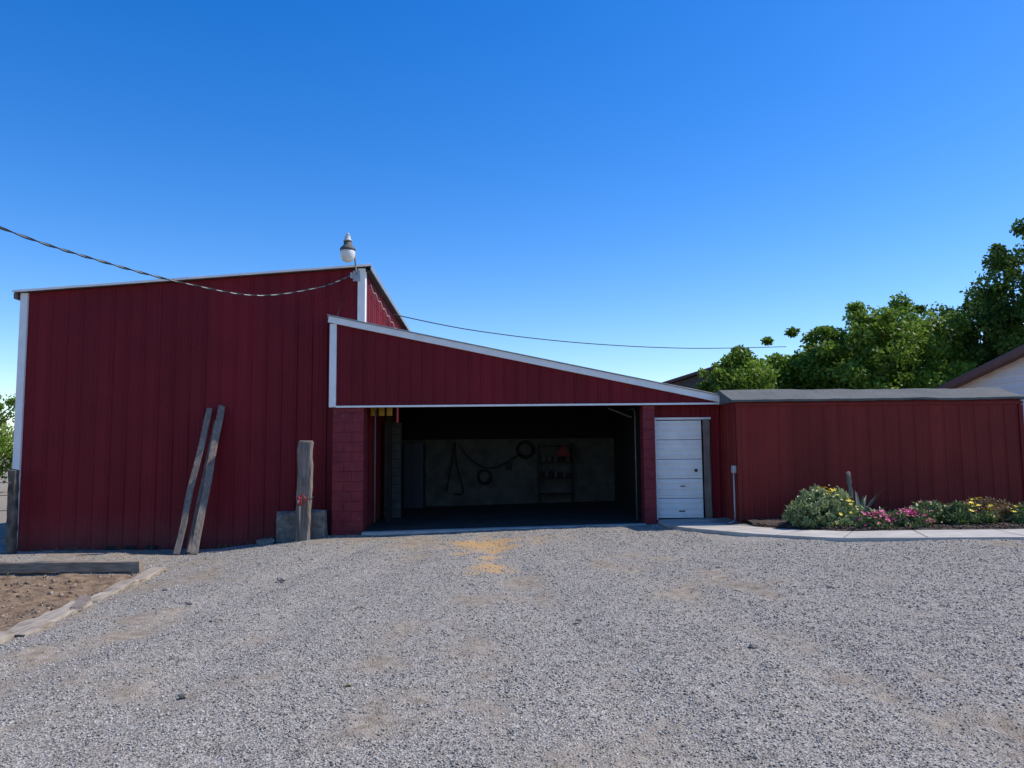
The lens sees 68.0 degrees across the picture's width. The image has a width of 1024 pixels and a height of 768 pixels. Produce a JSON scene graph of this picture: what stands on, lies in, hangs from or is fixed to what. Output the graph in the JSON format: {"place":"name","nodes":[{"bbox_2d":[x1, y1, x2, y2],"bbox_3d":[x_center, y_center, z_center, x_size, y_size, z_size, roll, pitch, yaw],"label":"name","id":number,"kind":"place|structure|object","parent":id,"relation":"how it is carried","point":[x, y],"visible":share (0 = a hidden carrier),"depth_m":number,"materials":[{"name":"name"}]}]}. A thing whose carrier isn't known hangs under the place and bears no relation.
{"place":"outdoors","nodes":[
{"label":"outdoors","id":0,"kind":"place"},
{"bbox_2d":[0,457,1023,767],"bbox_3d":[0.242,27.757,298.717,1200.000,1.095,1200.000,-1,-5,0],"label":"gravel ground","id":1,"kind":"structure","parent":0,"point":[376,717],"depth_m":5.94,"materials":[{"name":"grey gravel"}]},
{"bbox_2d":[0,631,14,643],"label":"timber edging","id":2,"kind":"object","parent":1,"relation":"on","point":[5,637],"visible":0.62,"depth_m":6.93,"materials":[{"name":"beige wood"}]},
{"bbox_2d":[0,393,15,483],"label":"elm tree","id":3,"kind":"object","parent":1,"relation":"on","point":[5,450],"visible":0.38,"depth_m":40.09,"materials":[{"name":"green plant"}]},
{"bbox_2d":[0,469,19,553],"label":"wire fence","id":4,"kind":"object","parent":1,"relation":"on","point":[12,510],"visible":0.94,"depth_m":15.04,"materials":[{"name":"grey wood"}]},
{"bbox_2d":[5,601,92,637],"bbox_3d":[-4.863,2.512,7.988,0.298,0.209,1.850,0,-5,-11],"label":"timber edging","id":5,"kind":"object","parent":1,"relation":"on","point":[28,627],"visible":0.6,"depth_m":7.69,"materials":[{"name":"beige wood"}]},
{"bbox_2d":[0,574,133,625],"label":"soil clods","id":6,"kind":"object","parent":1,"relation":"on","point":[50,587],"visible":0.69,"depth_m":10.66,"materials":[{"name":"brown soil"}]},
{"bbox_2d":[0,560,143,573],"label":"timber edging","id":7,"kind":"object","parent":1,"relation":"on","point":[73,566],"visible":1,"depth_m":12.27,"materials":[{"name":"grey wood"}]},
{"bbox_2d":[71,595,90,610],"bbox_3d":[-5.002,2.539,8.812,0.134,0.066,0.912,2,-5,-24],"label":"broken board","id":8,"kind":"object","parent":1,"relation":"on","point":[79,604],"visible":0.93,"depth_m":8.70,"materials":[{"name":"grey wood"}]},
{"bbox_2d":[89,567,165,602],"bbox_3d":[-5.375,2.835,10.641,0.264,0.186,3.282,0,-5,-11],"label":"timber edging","id":9,"kind":"object","parent":1,"relation":"on","point":[123,585],"visible":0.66,"depth_m":10.49,"materials":[{"name":"beige wood"}]},
{"bbox_2d":[6,541,251,604],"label":"weeds along barn","id":10,"kind":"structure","parent":1,"relation":"on","point":[40,549],"depth_m":15.30,"materials":[{"name":"green plant"}]},
{"bbox_2d":[173,408,212,554],"bbox_3d":[-6.342,1.883,15.143,0.151,2.873,1.058,-1,-5,10],"label":"leaning plank","id":11,"kind":"object","parent":1,"relation":"on","point":[191,486],"visible":1,"depth_m":15.09,"materials":[{"name":"grey wood"}]},
{"bbox_2d":[186,420,215,553],"bbox_3d":[-6.177,2.021,15.201,0.131,2.627,0.956,-1,-5,10],"label":"leaning plank","id":12,"kind":"object","parent":1,"relation":"on","point":[189,544],"visible":0.61,"depth_m":15.01,"materials":[{"name":"grey wood"}]},
{"bbox_2d":[190,405,224,554],"bbox_3d":[-6.044,1.847,15.123,0.154,2.925,1.093,-1,-5,4],"label":"leaning plank","id":13,"kind":"object","parent":1,"relation":"on","point":[207,484],"visible":1,"depth_m":15.06,"materials":[{"name":"grey wood"}]},
{"bbox_2d":[12,264,410,551],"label":"red metal barn","id":14,"kind":"structure","parent":1,"relation":"on","point":[121,387],"depth_m":15.81,"materials":[{"name":"metal"}]},
{"bbox_2d":[340,233,359,280],"bbox_3d":[-3.430,-2.684,16.019,0.327,0.960,0.532,-1,-5,7],"label":"barn yard light","id":15,"kind":"object","parent":14,"relation":"attached to","point":[347,252],"visible":1,"depth_m":15.86,"materials":[{"name":"white glass"}]},
{"bbox_2d":[256,537,275,545],"bbox_3d":[-4.829,3.113,14.912,0.359,0.200,0.257,0,-5,-10],"label":"broken concrete chunk","id":16,"kind":"object","parent":1,"relation":"on","point":[265,541],"visible":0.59,"depth_m":14.81,"materials":[{"name":"grey concrete"}]},
{"bbox_2d":[276,509,327,542],"bbox_3d":[-4.178,2.830,15.097,1.000,0.657,0.372,-1,-5,0],"label":"concrete block","id":17,"kind":"object","parent":1,"relation":"on","point":[285,526],"depth_m":14.93,"materials":[{"name":"grey concrete"}]},
{"bbox_2d":[295,494,312,541],"bbox_3d":[-4.032,2.611,14.759,0.344,0.940,0.453,1,-5,-19],"label":"yard hydrant","id":18,"kind":"object","parent":1,"relation":"on","point":[299,501],"visible":0.93,"depth_m":14.64,"materials":[{"name":"metal"}]},
{"bbox_2d":[295,441,313,541],"bbox_3d":[-4.065,2.185,14.868,0.307,2.154,0.226,-1,-5,0],"label":"weathered post","id":19,"kind":"object","parent":1,"relation":"on","point":[305,467],"visible":0.79,"depth_m":14.79,"materials":[{"name":"grey wood"}]},
{"bbox_2d":[0,565,834,698],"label":"loose rocks","id":20,"kind":"object","parent":1,"relation":"on","point":[184,694],"visible":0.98,"depth_m":7.41,"materials":[{"name":"grey stone"}]},
{"bbox_2d":[327,314,722,534],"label":"open garage","id":21,"kind":"structure","parent":1,"relation":"on","point":[646,452],"depth_m":15.66,"materials":[{"name":"red metal"}]},
{"bbox_2d":[403,442,425,507],"bbox_3d":[-2.753,2.568,21.445,0.550,1.830,0.630,-1,-5,0],"label":"blue storage cabinet","id":22,"kind":"object","parent":21,"relation":"on","point":[414,457],"visible":1,"depth_m":21.17,"materials":[{"name":"metal"}]},
{"bbox_2d":[446,441,463,494],"bbox_3d":[-1.639,2.404,21.674,0.520,1.522,0.035,-1,-5,0],"label":"hanging rope","id":23,"kind":"object","parent":21,"relation":"hanging from","point":[454,444],"visible":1,"depth_m":21.66,"materials":[{"name":"black fabric"}]},
{"bbox_2d":[477,470,491,484],"bbox_3d":[-0.777,2.663,21.666,0.431,0.441,0.094,-1,-5,0],"label":"hose coil","id":24,"kind":"object","parent":21,"relation":"hanging from","point":[481,482],"visible":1,"depth_m":21.64,"materials":[{"name":"black rubber"}]},
{"bbox_2d":[458,444,518,468],"bbox_3d":[-0.659,2.058,21.704,1.772,0.725,0.028,-1,-5,0],"label":"air hose","id":25,"kind":"object","parent":21,"relation":"attached to","point":[486,467],"visible":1,"depth_m":21.68,"materials":[{"name":"black rubber"}]},
{"bbox_2d":[516,440,534,458],"bbox_3d":[0.384,1.875,21.716,0.534,0.528,0.129,-1,-5,0],"label":"hose coil","id":26,"kind":"object","parent":21,"relation":"hanging from","point":[523,456],"visible":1,"depth_m":21.70,"materials":[{"name":"black rubber"}]},
{"bbox_2d":[538,443,573,504],"bbox_3d":[1.232,2.539,21.404,0.980,1.750,0.490,-1,-5,0],"label":"metal shelf rack","id":27,"kind":"object","parent":21,"relation":"on","point":[555,459],"visible":0.94,"depth_m":21.26,"materials":[{"name":"black metal"}]},
{"bbox_2d":[556,444,569,456],"bbox_3d":[1.426,1.831,21.185,0.420,0.380,0.030,-1,-5,0],"label":"red safety triangle","id":28,"kind":"object","parent":27,"relation":"attached to","point":[562,451],"visible":1,"depth_m":21.16,"materials":[{"name":"red plastic"}]},
{"bbox_2d":[656,419,704,518],"bbox_3d":[3.456,1.771,15.655,0.980,2.140,0.095,0,-5,0],"label":"small overhead door","id":29,"kind":"structure","parent":21,"relation":"in","point":[680,485],"depth_m":15.64,"materials":[{"name":"white paint"}]},
{"bbox_2d":[657,518,717,523],"bbox_3d":[3.590,2.840,15.353,1.270,0.225,0.390,0,-5,0],"label":"door slab","id":30,"kind":"structure","parent":21,"relation":"in","point":[659,521],"depth_m":15.30,"materials":[{"name":"concrete"}]},
{"bbox_2d":[671,371,710,389],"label":"walls","id":31,"kind":"structure","parent":1,"relation":"on","point":[690,382],"depth_m":34.43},
{"bbox_2d":[661,367,713,383],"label":"roof","id":32,"kind":"structure","parent":31,"relation":"on","point":[693,374],"depth_m":34.16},
{"bbox_2d":[693,362,722,392],"bbox_3d":[7.713,1.560,29.488,1.302,4.901,1.399,-1,-5,0],"label":"sapling tree","id":33,"kind":"object","parent":1,"relation":"on","point":[703,385],"visible":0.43,"depth_m":29.53,"materials":[{"name":"green plant"}]},
{"bbox_2d":[706,344,781,392],"bbox_3d":[8.880,1.248,28.982,3.840,5.659,3.994,-1,-5,0],"label":"maple tree","id":34,"kind":"object","parent":1,"relation":"on","point":[745,373],"visible":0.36,"depth_m":28.51,"materials":[{"name":"green plant"}]},
{"bbox_2d":[735,336,803,388],"bbox_3d":[10.547,1.571,31.091,4.307,7.000,4.043,4,-7,-40],"label":"maple tree","id":35,"kind":"object","parent":1,"relation":"on","point":[767,340],"visible":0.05,"depth_m":30.18,"materials":[{"name":"green plant"}]},
{"bbox_2d":[765,326,865,389],"bbox_3d":[11.967,1.129,30.040,4.368,7.224,4.828,-1,-5,0],"label":"maple tree","id":36,"kind":"object","parent":1,"relation":"on","point":[810,337],"visible":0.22,"depth_m":29.42,"materials":[{"name":"green plant"}]},
{"bbox_2d":[716,387,1023,522],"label":"red storage shed","id":37,"kind":"structure","parent":1,"relation":"on","point":[897,449],"depth_m":14.59,"materials":[{"name":"metal"}]},
{"bbox_2d":[729,466,735,523],"bbox_3d":[4.244,2.131,14.570,0.118,1.120,0.315,-4,-6,33],"label":"electrical conduit","id":38,"kind":"object","parent":37,"relation":"attached to","point":[733,469],"visible":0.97,"depth_m":14.63,"materials":[{"name":"grey metal"}]},
{"bbox_2d":[794,301,956,389],"bbox_3d":[14.191,0.233,29.623,6.190,7.270,5.197,-1,-5,0],"label":"maple tree","id":39,"kind":"object","parent":1,"relation":"on","point":[878,341],"visible":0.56,"depth_m":28.59,"materials":[{"name":"green plant"}]},
{"bbox_2d":[744,518,1023,530],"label":"mulch bed","id":40,"kind":"object","parent":1,"relation":"on","point":[782,523],"visible":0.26,"depth_m":12.42,"materials":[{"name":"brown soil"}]},
{"bbox_2d":[782,484,863,528],"bbox_3d":[5.397,2.121,13.211,1.305,0.774,1.291,-3,-6,30],"label":"silver daisy bush","id":41,"kind":"object","parent":40,"relation":"on","point":[817,506],"visible":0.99,"depth_m":12.96,"materials":[{"name":"green plant"}]},
{"bbox_2d":[845,471,853,506],"bbox_3d":[6.077,2.019,13.621,0.139,0.913,0.071,-1,-5,0],"label":"driftwood stake","id":42,"kind":"object","parent":40,"relation":"on","point":[849,483],"visible":0.5,"depth_m":13.62,"materials":[{"name":"grey wood"}]},
{"bbox_2d":[848,491,887,512],"bbox_3d":[6.167,2.165,13.574,0.844,0.660,1.415,-1,-5,0],"label":"spiky agave plant","id":43,"kind":"object","parent":40,"relation":"on","point":[863,502],"visible":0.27,"depth_m":13.55,"materials":[{"name":"green plant"}]},
{"bbox_2d":[848,509,906,529],"bbox_3d":[6.057,2.240,12.583,0.856,0.359,0.840,-5,-7,40],"label":"pink ice plant","id":44,"kind":"object","parent":40,"relation":"on","point":[877,519],"visible":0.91,"depth_m":12.45,"materials":[{"name":"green plant"}]},
{"bbox_2d":[890,506,935,528],"bbox_3d":[6.540,2.209,12.543,0.859,0.386,0.790,3,-6,-37],"label":"pink ice plant","id":45,"kind":"object","parent":40,"relation":"on","point":[917,517],"visible":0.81,"depth_m":12.36,"materials":[{"name":"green plant"}]},
{"bbox_2d":[907,499,959,524],"bbox_3d":[7.001,2.174,12.817,1.007,0.472,0.936,-4,-6,33],"label":"ground cover plant","id":46,"kind":"object","parent":40,"relation":"on","point":[938,514],"visible":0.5,"depth_m":12.64,"materials":[{"name":"green plant"}]},
{"bbox_2d":[941,500,1000,524],"bbox_3d":[7.634,2.137,12.586,1.038,0.458,0.804,-1,-5,0],"label":"yellow ice plant","id":47,"kind":"object","parent":40,"relation":"on","point":[968,514],"visible":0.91,"depth_m":12.41,"materials":[{"name":"green plant"}]},
{"bbox_2d":[963,496,1013,522],"bbox_3d":[8.044,2.132,12.828,0.846,0.477,0.935,-5,-6,39],"label":"rusty sedum","id":48,"kind":"object","parent":40,"relation":"on","point":[1003,507],"visible":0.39,"depth_m":12.59,"materials":[{"name":"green plant"}]},
{"bbox_2d":[1004,501,1023,523],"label":"yellow ice plant","id":49,"kind":"object","parent":40,"relation":"on","point":[1017,516],"visible":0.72,"depth_m":12.34,"materials":[{"name":"green plant"}]},
{"bbox_2d":[883,291,978,387],"bbox_3d":[16.671,0.111,30.545,4.946,7.941,5.262,-1,-5,0],"label":"maple tree","id":50,"kind":"object","parent":1,"relation":"on","point":[962,366],"visible":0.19,"depth_m":29.94,"materials":[{"name":"green plant"}]},
{"bbox_2d":[924,286,1006,367],"bbox_3d":[20.457,0.512,33.026,6.014,9.719,5.707,3,-6,-32],"label":"elm tree","id":51,"kind":"object","parent":1,"relation":"on","point":[967,306],"visible":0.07,"depth_m":32.88,"materials":[{"name":"green plant"}]},
{"bbox_2d":[941,321,1007,371],"bbox_3d":[18.707,1.202,31.583,4.989,8.279,4.572,2,-6,-27],"label":"maple tree","id":52,"kind":"object","parent":1,"relation":"on","point":[973,345],"visible":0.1,"depth_m":30.79,"materials":[{"name":"green plant"}]},
{"bbox_2d":[956,357,1023,414],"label":"gable siding","id":53,"kind":"object","parent":1,"relation":"on","point":[1009,377],"visible":0.15,"depth_m":21.70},
{"bbox_2d":[959,218,1023,359],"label":"elm tree","id":54,"kind":"object","parent":1,"relation":"on","point":[1005,321],"visible":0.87,"depth_m":29.44,"materials":[{"name":"green plant"}]},
{"bbox_3d":[-9.318,-2.352,-1.996,1.815,8.300,0.312,0,-5,0],"label":"utility pole","id":55,"kind":"object","parent":1,"relation":"on","visible":0},
{"bbox_2d":[0,226,349,296],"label":"overhead power cable","id":56,"kind":"object","parent":55,"relation":"attached to","point":[84,256],"visible":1,"depth_m":12.82,"materials":[{"name":"rubber"}]},
{"bbox_2d":[0,0,1023,454],"label":"sky","id":57,"kind":"structure","parent":0,"point":[676,174],"materials":[{"name":"blue"}]},
{"bbox_2d":[391,314,785,348],"bbox_3d":[3.436,-1.452,24.300,15.609,0.459,0.344,3,-6,-31],"label":"service wire","id":58,"kind":"object","parent":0,"point":[573,342],"visible":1,"depth_m":23.33,"materials":[{"name":"black rubber"}]},
{"bbox_2d":[661,521,1023,541],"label":"concrete path","id":59,"kind":"structure","parent":0,"point":[710,527],"depth_m":11.75,"materials":[{"name":"grey concrete"}]},
{"bbox_2d":[936,346,1023,388],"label":"roof overhang","id":60,"kind":"object","parent":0,"point":[990,365],"visible":0.88,"depth_m":22.12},
{"bbox_2d":[950,353,1023,388],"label":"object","id":61,"kind":"structure","parent":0,"point":[990,370],"depth_m":22.33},
{"bbox_3d":[20.042,-1.057,17.042,12.500,1.032,5.200,0,-5,0],"label":"roof front","id":62,"kind":"object","parent":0,"visible":0},
{"bbox_2d":[935,344,1023,388],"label":"roof","id":63,"kind":"structure","parent":62,"relation":"attached to","point":[981,365],"depth_m":22.25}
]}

